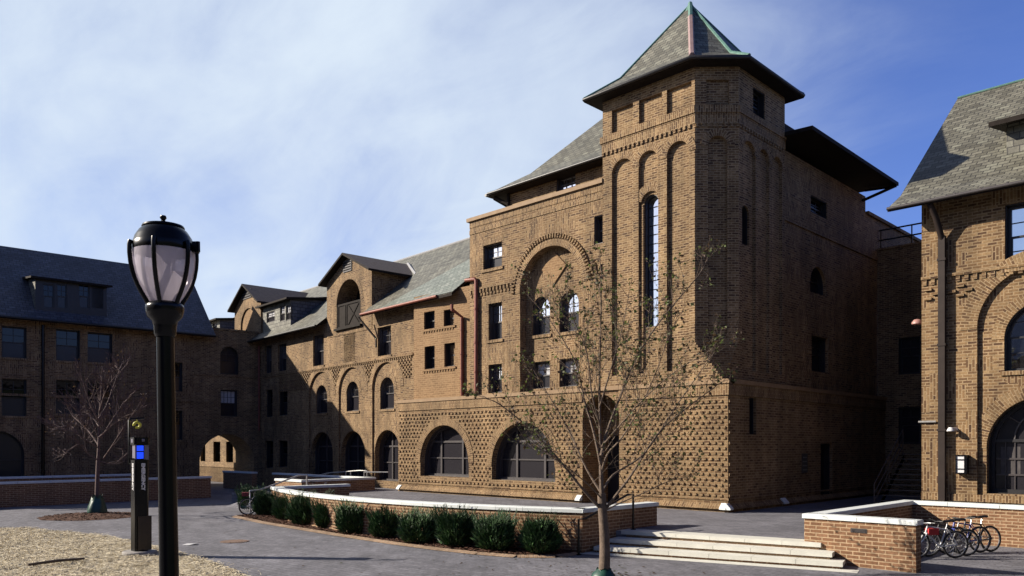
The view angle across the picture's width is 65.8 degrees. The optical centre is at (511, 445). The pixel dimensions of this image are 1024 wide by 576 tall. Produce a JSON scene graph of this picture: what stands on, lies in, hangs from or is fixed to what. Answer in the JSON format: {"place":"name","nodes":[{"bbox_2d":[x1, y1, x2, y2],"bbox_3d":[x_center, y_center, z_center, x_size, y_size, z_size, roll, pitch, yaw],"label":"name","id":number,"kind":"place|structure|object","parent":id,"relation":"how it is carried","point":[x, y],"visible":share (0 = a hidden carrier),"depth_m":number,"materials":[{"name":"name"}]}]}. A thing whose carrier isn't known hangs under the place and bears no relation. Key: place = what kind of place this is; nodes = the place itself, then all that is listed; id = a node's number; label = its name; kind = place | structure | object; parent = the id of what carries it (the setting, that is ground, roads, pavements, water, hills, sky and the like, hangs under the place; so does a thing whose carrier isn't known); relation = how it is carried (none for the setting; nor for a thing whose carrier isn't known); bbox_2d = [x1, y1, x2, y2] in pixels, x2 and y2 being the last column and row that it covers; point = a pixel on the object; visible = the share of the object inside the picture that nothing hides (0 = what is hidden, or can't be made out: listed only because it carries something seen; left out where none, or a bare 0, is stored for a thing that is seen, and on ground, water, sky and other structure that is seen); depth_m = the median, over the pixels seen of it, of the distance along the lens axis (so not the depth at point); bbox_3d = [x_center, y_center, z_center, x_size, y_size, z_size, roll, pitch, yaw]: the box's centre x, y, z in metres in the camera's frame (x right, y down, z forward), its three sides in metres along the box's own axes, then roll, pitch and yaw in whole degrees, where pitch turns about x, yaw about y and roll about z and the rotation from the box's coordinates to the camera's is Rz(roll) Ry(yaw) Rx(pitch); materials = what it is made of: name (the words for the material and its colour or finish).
{"place":"outdoors","nodes":[
{"label":"outdoors","id":0,"kind":"place"},
{"bbox_2d":[0,526,260,575],"bbox_3d":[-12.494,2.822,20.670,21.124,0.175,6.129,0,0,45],"label":"straw","id":1,"kind":"object","parent":0,"point":[73,546],"visible":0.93,"depth_m":20.01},
{"bbox_2d":[27,557,84,565],"bbox_3d":[-10.891,2.757,18.924,0.078,0.093,1.287,0,0,36],"label":"stick","id":2,"kind":"object","parent":1,"relation":"on","point":[53,561],"visible":1,"depth_m":18.86,"materials":[{"name":"brown wood"}]},
{"bbox_2d":[122,417,157,556],"bbox_3d":[-9.779,1.058,20.776,0.860,3.625,0.860,0,0,45],"label":"emergency phone","id":3,"kind":"object","parent":1,"relation":"on","point":[141,531],"visible":0.99,"depth_m":20.63,"materials":[{"name":"black metal"}]},
{"bbox_2d":[0,481,1023,575],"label":"paved court","id":4,"kind":"object","parent":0,"point":[210,525],"visible":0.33,"depth_m":20.55,"materials":[{"name":"grey concrete"}]},
{"bbox_2d":[38,512,130,520],"bbox_3d":[-17.297,2.835,32.463,3.824,0.118,3.841,0,0,45],"label":"mulch ring","id":5,"kind":"object","parent":4,"relation":"on","point":[89,516],"visible":0.72,"depth_m":31.60,"materials":[{"name":"brown plant"}]},
{"bbox_2d":[87,494,106,513],"bbox_3d":[-17.348,2.455,33.084,0.751,0.891,0.728,0,0,-5],"label":"watering bag","id":6,"kind":"object","parent":5,"relation":"on","point":[96,504],"visible":0.86,"depth_m":32.86,"materials":[{"name":"green plastic"}]},
{"bbox_2d":[30,343,156,496],"bbox_3d":[-17.586,-0.815,33.406,4.417,7.471,7.043,0,0,-34],"label":"young tree","id":7,"kind":"object","parent":4,"relation":"on","point":[142,400],"visible":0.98,"depth_m":32.84,"materials":[{"name":"brown plant"}]},
{"bbox_2d":[0,476,211,507],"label":"court wall","id":8,"kind":"structure","parent":4,"relation":"on","point":[35,493],"depth_m":39.55,"materials":[{"name":"red brick"}]},
{"bbox_2d":[0,474,130,481],"bbox_3d":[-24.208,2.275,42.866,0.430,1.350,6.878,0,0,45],"label":"coping","id":9,"kind":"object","parent":8,"relation":"on","point":[56,477],"depth_m":42.63,"materials":[{"name":"red brick"}]},
{"bbox_2d":[0,246,258,485],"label":"brick building","id":10,"kind":"structure","parent":4,"relation":"on","point":[59,313],"depth_m":51.18,"materials":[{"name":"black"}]},
{"bbox_2d":[0,431,23,476],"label":"window","id":11,"kind":"structure","parent":10,"relation":"in","point":[11,449],"depth_m":47.77,"materials":[{"name":"black"}]},
{"bbox_2d":[0,326,28,360],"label":"window","id":12,"kind":"structure","parent":10,"relation":"in","point":[13,338],"depth_m":47.85,"materials":[{"name":"black"}]},
{"bbox_2d":[0,379,28,417],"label":"window","id":13,"kind":"structure","parent":10,"relation":"in","point":[12,406],"depth_m":47.85,"materials":[{"name":"black"}]},
{"bbox_2d":[54,329,79,363],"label":"window","id":14,"kind":"structure","parent":10,"relation":"in","point":[67,341],"depth_m":49.76,"materials":[{"name":"black"}]},
{"bbox_2d":[54,380,79,415],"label":"window","id":15,"kind":"structure","parent":10,"relation":"in","point":[67,384],"depth_m":49.72,"materials":[{"name":"black"}]},
{"bbox_2d":[86,332,112,364],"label":"window","id":16,"kind":"structure","parent":10,"relation":"in","point":[98,344],"depth_m":50.95,"materials":[{"name":"black"}]},
{"bbox_2d":[86,381,112,416],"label":"window","id":17,"kind":"structure","parent":10,"relation":"in","point":[93,384],"depth_m":50.94,"materials":[{"name":"black"}]},
{"bbox_2d":[175,362,183,393],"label":"window","id":18,"kind":"structure","parent":10,"relation":"in","point":[178,366],"depth_m":54.20,"materials":[{"name":"black"}]},
{"bbox_2d":[176,411,183,441],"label":"window","id":19,"kind":"structure","parent":10,"relation":"in","point":[178,413],"depth_m":54.24,"materials":[{"name":"black"}]},
{"bbox_2d":[220,347,237,374],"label":"window","id":20,"kind":"structure","parent":10,"relation":"in","point":[228,355],"depth_m":56.55,"materials":[{"name":"black"}]},
{"bbox_2d":[221,390,236,416],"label":"window","id":21,"kind":"structure","parent":10,"relation":"in","point":[228,397],"depth_m":56.55,"materials":[{"name":"black"}]},
{"bbox_2d":[127,215,199,575],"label":"street lamp","id":22,"kind":"object","parent":4,"relation":"on","point":[163,258],"visible":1,"depth_m":6.43,"materials":[{"name":"black paint"}]},
{"bbox_2d":[222,471,257,489],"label":"court wall","id":23,"kind":"structure","parent":4,"relation":"on","point":[232,479],"depth_m":52.71,"materials":[{"name":"red brick"}]},
{"bbox_2d":[234,483,267,509],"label":"bush","id":24,"kind":"object","parent":4,"relation":"on","point":[240,496],"visible":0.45,"depth_m":34.90,"materials":[{"name":"green plant"}]},
{"bbox_2d":[238,491,269,514],"bbox_3d":[-10.557,2.394,33.236,1.779,1.007,0.636,0,3,-20],"label":"bicycle","id":25,"kind":"object","parent":4,"relation":"on","point":[245,494],"visible":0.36,"depth_m":33.01,"materials":[{"name":"black rubber"}]},
{"bbox_2d":[249,475,307,512],"bbox_3d":[-10.282,2.093,34.940,0.072,1.574,2.822,0,0,45],"label":"handrail","id":26,"kind":"object","parent":4,"relation":"on","point":[276,484],"visible":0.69,"depth_m":34.81,"materials":[{"name":"metal"}]},
{"bbox_2d":[274,478,305,485],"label":"ramp wall","id":27,"kind":"structure","parent":4,"relation":"on","point":[292,482],"depth_m":40.15,"materials":[{"name":"red brick"}]},
{"bbox_2d":[37,511,581,554],"bbox_3d":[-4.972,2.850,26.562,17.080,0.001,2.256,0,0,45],"label":"mulch bed","id":28,"kind":"object","parent":4,"relation":"on","point":[418,543],"visible":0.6,"depth_m":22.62,"materials":[{"name":"brown wood"}]},
{"bbox_2d":[251,487,274,514],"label":"bush","id":29,"kind":"object","parent":28,"relation":"on","point":[261,503],"visible":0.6,"depth_m":32.21,"materials":[{"name":"green plant"}]},
{"bbox_2d":[267,490,306,519],"bbox_3d":[-8.619,2.264,30.528,1.473,1.150,1.530,0,0,30],"label":"bush","id":30,"kind":"object","parent":28,"relation":"on","point":[279,506],"visible":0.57,"depth_m":30.14,"materials":[{"name":"green plant"}]},
{"bbox_2d":[283,487,333,524],"bbox_3d":[-7.334,2.136,28.619,1.829,1.392,1.955,0,0,23],"label":"bush","id":31,"kind":"object","parent":28,"relation":"on","point":[296,512],"visible":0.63,"depth_m":28.19,"materials":[{"name":"green plant"}]},
{"bbox_2d":[306,497,330,527],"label":"bush","id":32,"kind":"object","parent":28,"relation":"on","point":[321,519],"visible":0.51,"depth_m":27.10,"materials":[{"name":"green plant"}]},
{"bbox_2d":[328,498,366,532],"bbox_3d":[-5.134,2.234,25.841,1.608,1.209,1.548,0,0,8],"label":"bush","id":33,"kind":"object","parent":28,"relation":"on","point":[344,513],"visible":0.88,"depth_m":25.47,"materials":[{"name":"green plant"}]},
{"bbox_2d":[363,504,400,536],"bbox_3d":[-3.960,2.291,24.613,1.407,1.089,1.431,0,0,0],"label":"bush","id":34,"kind":"object","parent":28,"relation":"on","point":[380,522],"visible":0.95,"depth_m":24.31,"materials":[{"name":"green plant"}]},
{"bbox_2d":[394,505,438,542],"bbox_3d":[-2.801,2.267,23.297,1.406,1.125,1.427,0,0,-7],"label":"bush","id":35,"kind":"object","parent":28,"relation":"on","point":[417,526],"visible":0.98,"depth_m":23.01,"materials":[{"name":"green plant"}]},
{"bbox_2d":[430,502,477,545],"bbox_3d":[-1.625,2.226,22.517,1.442,1.224,1.629,0,0,-14],"label":"bush","id":36,"kind":"object","parent":28,"relation":"on","point":[453,527],"visible":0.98,"depth_m":22.24,"materials":[{"name":"green plant"}]},
{"bbox_2d":[469,507,518,550],"bbox_3d":[-0.514,2.245,21.632,1.549,1.179,1.523,0,0,-22],"label":"bush","id":37,"kind":"object","parent":28,"relation":"on","point":[492,531],"visible":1,"depth_m":21.33,"materials":[{"name":"green plant"}]},
{"bbox_2d":[513,509,564,552],"bbox_3d":[0.711,2.235,21.143,1.504,1.186,1.483,0,0,-29],"label":"bush","id":38,"kind":"object","parent":28,"relation":"on","point":[540,535],"visible":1,"depth_m":20.80,"materials":[{"name":"green plant"}]},
{"bbox_2d":[281,484,350,495],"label":"planter wall","id":39,"kind":"structure","parent":4,"relation":"on","point":[341,489],"depth_m":34.48,"materials":[{"name":"red brick"}]},
{"bbox_2d":[272,473,360,485],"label":"handrail","id":40,"kind":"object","parent":4,"relation":"on","point":[290,475],"depth_m":47.09,"materials":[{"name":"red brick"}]},
{"bbox_2d":[200,237,469,488],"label":"brick building","id":41,"kind":"structure","parent":4,"relation":"on","point":[335,363],"depth_m":49.06,"materials":[{"name":"brown brick"}]},
{"bbox_2d":[215,442,219,461],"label":"window","id":42,"kind":"structure","parent":41,"relation":"in","point":[217,444],"depth_m":64.39,"materials":[{"name":"black"}]},
{"bbox_2d":[264,346,271,375],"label":"window","id":43,"kind":"structure","parent":41,"relation":"in","point":[268,347],"depth_m":56.99,"materials":[{"name":"brown metal"}]},
{"bbox_2d":[267,390,272,416],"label":"window","id":44,"kind":"structure","parent":41,"relation":"in","point":[269,392],"depth_m":56.90,"materials":[{"name":"black"}]},
{"bbox_2d":[267,441,272,467],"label":"window","id":45,"kind":"structure","parent":41,"relation":"in","point":[269,443],"depth_m":56.95,"materials":[{"name":"black"}]},
{"bbox_2d":[276,344,286,373],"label":"window","id":46,"kind":"structure","parent":41,"relation":"in","point":[282,348],"depth_m":55.36,"materials":[{"name":"brown metal"}]},
{"bbox_2d":[280,390,286,415],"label":"window","id":47,"kind":"structure","parent":41,"relation":"in","point":[283,395],"depth_m":55.33,"materials":[{"name":"black"}]},
{"bbox_2d":[280,441,286,466],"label":"window","id":48,"kind":"structure","parent":41,"relation":"in","point":[283,444],"depth_m":55.33,"materials":[{"name":"black"}]},
{"bbox_2d":[311,334,323,368],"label":"window","id":49,"kind":"structure","parent":41,"relation":"in","point":[319,340],"depth_m":51.40,"materials":[{"name":"brown metal"}]},
{"bbox_2d":[315,385,327,415],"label":"window","id":50,"kind":"structure","parent":41,"relation":"in","point":[322,393],"depth_m":51.18,"materials":[{"name":"black glass"}]},
{"bbox_2d":[315,433,332,474],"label":"window","id":51,"kind":"structure","parent":41,"relation":"in","point":[324,451],"depth_m":51.55,"materials":[{"name":"brown metal"}]},
{"bbox_2d":[345,382,359,413],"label":"window","id":52,"kind":"structure","parent":41,"relation":"in","point":[353,393],"depth_m":48.24,"materials":[{"name":"black glass"}]},
{"bbox_2d":[345,432,364,476],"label":"window","id":53,"kind":"structure","parent":41,"relation":"in","point":[355,450],"depth_m":48.59,"materials":[{"name":"black glass"}]},
{"bbox_2d":[376,326,391,358],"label":"window","id":54,"kind":"structure","parent":41,"relation":"in","point":[384,332],"depth_m":45.53,"materials":[{"name":"black glass"}]},
{"bbox_2d":[378,377,394,411],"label":"window","id":55,"kind":"structure","parent":41,"relation":"in","point":[387,388],"depth_m":45.37,"materials":[{"name":"black glass"}]},
{"bbox_2d":[379,430,397,480],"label":"window","id":56,"kind":"structure","parent":41,"relation":"in","point":[388,450],"depth_m":45.72,"materials":[{"name":"black glass"}]},
{"bbox_2d":[308,477,375,490],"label":"ramp wall","id":57,"kind":"structure","parent":4,"relation":"on","point":[362,483],"depth_m":41.88,"materials":[{"name":"red brick"}]},
{"bbox_2d":[232,516,576,557],"bbox_3d":[-5.362,2.866,25.975,17.352,0.043,1.976,0,0,41],"label":"bed edging","id":58,"kind":"object","parent":4,"relation":"on","point":[416,545],"visible":1,"depth_m":22.84,"materials":[{"name":"brick"}]},
{"bbox_2d":[270,486,583,552],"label":"planter wall","id":59,"kind":"structure","parent":4,"relation":"on","point":[569,516],"depth_m":23.14,"materials":[{"name":"red brick"}]},
{"bbox_2d":[461,238,744,569],"bbox_3d":[2.254,-1.022,17.445,5.464,7.896,5.350,0,0,17],"label":"young tree","id":60,"kind":"object","parent":4,"relation":"on","point":[602,506],"visible":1,"depth_m":17.03,"materials":[{"name":"brown plant"}]},
{"bbox_2d":[591,567,615,575],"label":"watering bag","id":61,"kind":"object","parent":4,"relation":"on","point":[602,572],"visible":0.91,"depth_m":17.05,"materials":[{"name":"green plastic"}]},
{"bbox_2d":[576,493,635,554],"bbox_3d":[2.617,2.125,21.817,2.511,1.549,0.160,0,0,-44],"label":"handrail","id":62,"kind":"object","parent":4,"relation":"on","point":[585,518],"visible":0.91,"depth_m":21.35,"materials":[{"name":"black paint"}]},
{"bbox_2d":[576,502,658,552],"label":"planter wall","id":63,"kind":"structure","parent":4,"relation":"on","point":[620,516],"depth_m":22.47,"materials":[{"name":"red brick"}]},
{"bbox_2d":[594,529,844,568],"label":"stone steps","id":64,"kind":"structure","parent":4,"relation":"on","point":[742,548],"depth_m":20.38,"materials":[{"name":"beige stone"}]},
{"bbox_2d":[580,552,858,572],"bbox_3d":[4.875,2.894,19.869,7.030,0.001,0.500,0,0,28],"label":"stone step","id":65,"kind":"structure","parent":4,"relation":"on","point":[741,563],"depth_m":19.62,"materials":[{"name":"beige stone"}]},
{"bbox_2d":[811,500,913,518],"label":"bay wall","id":66,"kind":"structure","parent":4,"relation":"on","point":[899,509],"depth_m":22.73,"materials":[{"name":"red brick"}]},
{"bbox_2d":[802,513,923,572],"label":"bay wall","id":67,"kind":"structure","parent":4,"relation":"on","point":[888,543],"depth_m":18.71,"materials":[{"name":"red brick"}]},
{"bbox_2d":[921,519,968,557],"bbox_3d":[10.896,2.393,20.308,1.779,1.007,0.636,0,2,-7],"label":"bicycle","id":68,"kind":"object","parent":4,"relation":"on","point":[930,530],"visible":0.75,"depth_m":20.30,"materials":[{"name":"black rubber"}]},
{"bbox_2d":[921,518,979,556],"bbox_3d":[11.411,2.393,20.708,1.779,1.007,0.636,0,2,-6],"label":"bicycle","id":69,"kind":"object","parent":4,"relation":"on","point":[961,543],"visible":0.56,"depth_m":20.71,"materials":[{"name":"black rubber"}]},
{"bbox_2d":[886,78,1023,504],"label":"brick building","id":70,"kind":"structure","parent":4,"relation":"on","point":[964,187],"depth_m":26.62,"materials":[{"name":"brown brick"}]},
{"bbox_2d":[955,455,968,473],"bbox_3d":[15.089,0.620,26.517,0.350,0.640,0.285,0,0,45],"label":"wall lamp","id":71,"kind":"object","parent":70,"relation":"attached to","point":[961,464],"visible":1,"depth_m":26.43,"materials":[{"name":"black paint"}]},
{"bbox_2d":[989,401,1023,493],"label":"window","id":72,"kind":"structure","parent":70,"relation":"in","point":[1003,431],"depth_m":26.25,"materials":[{"name":"black"}]},
{"bbox_2d":[1000,308,1023,375],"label":"window","id":73,"kind":"structure","parent":70,"relation":"in","point":[1014,334],"depth_m":25.90,"materials":[{"name":"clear glass"}]},
{"bbox_2d":[1001,202,1023,272],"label":"window","id":74,"kind":"structure","parent":70,"relation":"in","point":[1014,212],"depth_m":25.81,"materials":[{"name":"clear glass"}]},
{"bbox_2d":[934,516,990,553],"bbox_3d":[12.152,2.393,21.414,1.750,1.007,0.573,0,0,-23],"label":"bicycle","id":75,"kind":"object","parent":4,"relation":"on","point":[969,537],"visible":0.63,"depth_m":21.39,"materials":[{"name":"black rubber"}]},
{"bbox_2d":[907,500,1023,547],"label":"bay wall","id":76,"kind":"structure","parent":4,"relation":"on","point":[1006,521],"depth_m":23.12,"materials":[{"name":"red brick"}]},
{"bbox_2d":[947,515,1000,552],"bbox_3d":[12.566,2.393,21.480,1.718,1.006,0.565,0,0,1],"label":"bicycle","id":77,"kind":"object","parent":4,"relation":"on","point":[985,536],"visible":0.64,"depth_m":21.57,"materials":[{"name":"black rubber"}]},
{"bbox_2d":[0,0,1023,319],"label":"sky","id":78,"kind":"structure","parent":0,"point":[286,138],"materials":[{"name":"blue"}]},
{"bbox_2d":[232,487,921,538],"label":"terrace","id":79,"kind":"structure","parent":0,"point":[783,522],"depth_m":28.07,"materials":[{"name":"grey concrete"}]},
{"bbox_2d":[320,470,387,476],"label":"handrail","id":80,"kind":"object","parent":79,"relation":"on","point":[366,472],"visible":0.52,"depth_m":44.69,"materials":[{"name":"metal"}]},
{"bbox_2d":[396,1,921,512],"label":"brick building","id":81,"kind":"structure","parent":79,"relation":"on","point":[688,143],"depth_m":32.87,"materials":[{"name":"brick"}]},
{"bbox_2d":[425,311,434,328],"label":"window","id":82,"kind":"structure","parent":81,"relation":"in","point":[429,316],"depth_m":41.29,"materials":[{"name":"black"}]},
{"bbox_2d":[426,346,434,368],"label":"window","id":83,"kind":"structure","parent":81,"relation":"in","point":[430,351],"depth_m":41.28,"materials":[{"name":"black"}]},
{"bbox_2d":[425,425,468,476],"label":"window","id":84,"kind":"structure","parent":81,"relation":"in","point":[446,454],"depth_m":40.20,"materials":[{"name":"brown metal"}]},
{"bbox_2d":[446,343,454,366],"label":"window","id":85,"kind":"structure","parent":81,"relation":"in","point":[448,357],"depth_m":40.18,"materials":[{"name":"black"}]},
{"bbox_2d":[481,242,502,272],"bbox_3d":[-0.816,-8.870,37.335,1.468,1.285,0.420,0,0,45],"label":"window","id":86,"kind":"structure","parent":81,"relation":"in","point":[493,253],"depth_m":37.60,"materials":[{"name":"black glass"}]},
{"bbox_2d":[486,302,502,343],"bbox_3d":[-0.685,-5.776,37.205,1.100,1.856,0.420,0,0,45],"label":"window","id":87,"kind":"structure","parent":81,"relation":"in","point":[495,309],"depth_m":37.47,"materials":[{"name":"black glass"}]},
{"bbox_2d":[486,364,502,393],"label":"window","id":88,"kind":"structure","parent":81,"relation":"in","point":[494,374],"depth_m":37.50,"materials":[{"name":"black glass"}]},
{"bbox_2d":[496,423,554,481],"bbox_3d":[0.757,0.265,36.014,3.978,2.645,0.260,0,0,45],"label":"window","id":89,"kind":"structure","parent":81,"relation":"in","point":[514,462],"depth_m":36.46,"materials":[{"name":"brown metal"}]},
{"bbox_2d":[530,297,551,338],"bbox_3d":[1.396,-5.794,35.705,1.277,1.859,0.380,0,0,45],"label":"window","id":90,"kind":"structure","parent":81,"relation":"in","point":[538,329],"depth_m":35.95,"materials":[{"name":"black glass"}]},
{"bbox_2d":[530,361,551,390],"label":"window","id":91,"kind":"structure","parent":81,"relation":"in","point":[546,377],"depth_m":35.89,"materials":[{"name":"black glass"}]},
{"bbox_2d":[557,176,574,190],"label":"window","id":92,"kind":"structure","parent":81,"relation":"in","point":[569,182],"depth_m":35.47,"materials":[{"name":"black glass"}]},
{"bbox_2d":[557,293,578,335],"bbox_3d":[2.572,-5.776,34.539,1.299,1.872,0.380,0,0,45],"label":"window","id":93,"kind":"structure","parent":81,"relation":"in","point":[563,331],"depth_m":34.80,"materials":[{"name":"black glass"}]},
{"bbox_2d":[557,358,579,389],"bbox_3d":[2.572,-3.128,34.539,1.299,1.361,0.380,0,0,45],"label":"window","id":94,"kind":"structure","parent":81,"relation":"in","point":[568,375],"depth_m":34.87,"materials":[{"name":"black glass"}]},
{"bbox_2d":[595,215,602,243],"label":"window","id":95,"kind":"structure","parent":81,"relation":"in","point":[598,219],"depth_m":33.03,"materials":[{"name":"black glass"}]},
{"bbox_2d":[608,435,618,500],"bbox_3d":[4.511,0.961,33.955,1.000,2.879,0.100,0,0,45],"label":"door","id":96,"kind":"structure","parent":81,"relation":"in","point":[613,485],"depth_m":34.10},
{"bbox_2d":[645,195,657,327],"bbox_3d":[5.589,-7.254,31.098,0.675,5.183,0.260,0,0,45],"label":"window","id":97,"kind":"structure","parent":81,"relation":"in","point":[651,204],"depth_m":31.28,"materials":[{"name":"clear glass"}]},
{"bbox_2d":[742,206,746,244],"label":"window","id":98,"kind":"structure","parent":81,"relation":"in","point":[744,212],"depth_m":30.34,"materials":[{"name":"black"}]},
{"bbox_2d":[749,398,752,434],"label":"window","id":99,"kind":"structure","parent":81,"relation":"in","point":[750,399],"depth_m":30.06,"materials":[{"name":"black"}]},
{"bbox_2d":[753,87,763,118],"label":"window","id":100,"kind":"structure","parent":81,"relation":"in","point":[758,97],"depth_m":30.95,"materials":[{"name":"black"}]},
{"bbox_2d":[802,453,807,472],"bbox_3d":[12.162,0.715,32.870,0.034,0.800,0.500,0,0,45],"label":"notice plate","id":101,"kind":"object","parent":81,"relation":"attached to","point":[804,462],"visible":1,"depth_m":32.86,"materials":[{"name":"grey"}]},
{"bbox_2d":[810,268,822,294],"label":"window","id":102,"kind":"structure","parent":81,"relation":"in","point":[816,284],"depth_m":35.34,"materials":[{"name":"black"}]},
{"bbox_2d":[811,195,825,218],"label":"window","id":103,"kind":"structure","parent":81,"relation":"in","point":[818,207],"depth_m":35.30,"materials":[{"name":"black"}]},
{"bbox_2d":[812,336,824,372],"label":"window","id":104,"kind":"structure","parent":81,"relation":"in","point":[818,344],"depth_m":35.56,"materials":[{"name":"black"}]},
{"bbox_2d":[821,444,829,494],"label":"window","id":105,"kind":"structure","parent":81,"relation":"in","point":[825,448],"depth_m":35.02,"materials":[{"name":"black"}]},
{"bbox_2d":[874,429,921,503],"bbox_3d":[15.027,0.867,29.648,1.722,3.067,3.111,0,0,45],"label":"metal stair","id":106,"kind":"object","parent":79,"relation":"on","point":[895,475],"visible":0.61,"depth_m":30.05,"materials":[{"name":"brown metal"}]},
{"bbox_2d":[877,222,921,495],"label":"brick building","id":107,"kind":"structure","parent":79,"relation":"on","point":[899,334],"depth_m":38.86,"materials":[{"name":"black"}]},
{"bbox_2d":[899,407,919,443],"bbox_3d":[19.468,-1.000,38.658,1.000,1.800,0.240,0,0,45],"label":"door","id":108,"kind":"structure","parent":107,"relation":"in","point":[909,417],"depth_m":38.76,"materials":[{"name":"black"}]},
{"bbox_2d":[899,336,919,374],"bbox_3d":[19.468,-4.400,38.658,1.000,1.800,0.240,0,0,45],"label":"window","id":109,"kind":"structure","parent":107,"relation":"in","point":[909,347],"depth_m":38.80,"materials":[{"name":"black"}]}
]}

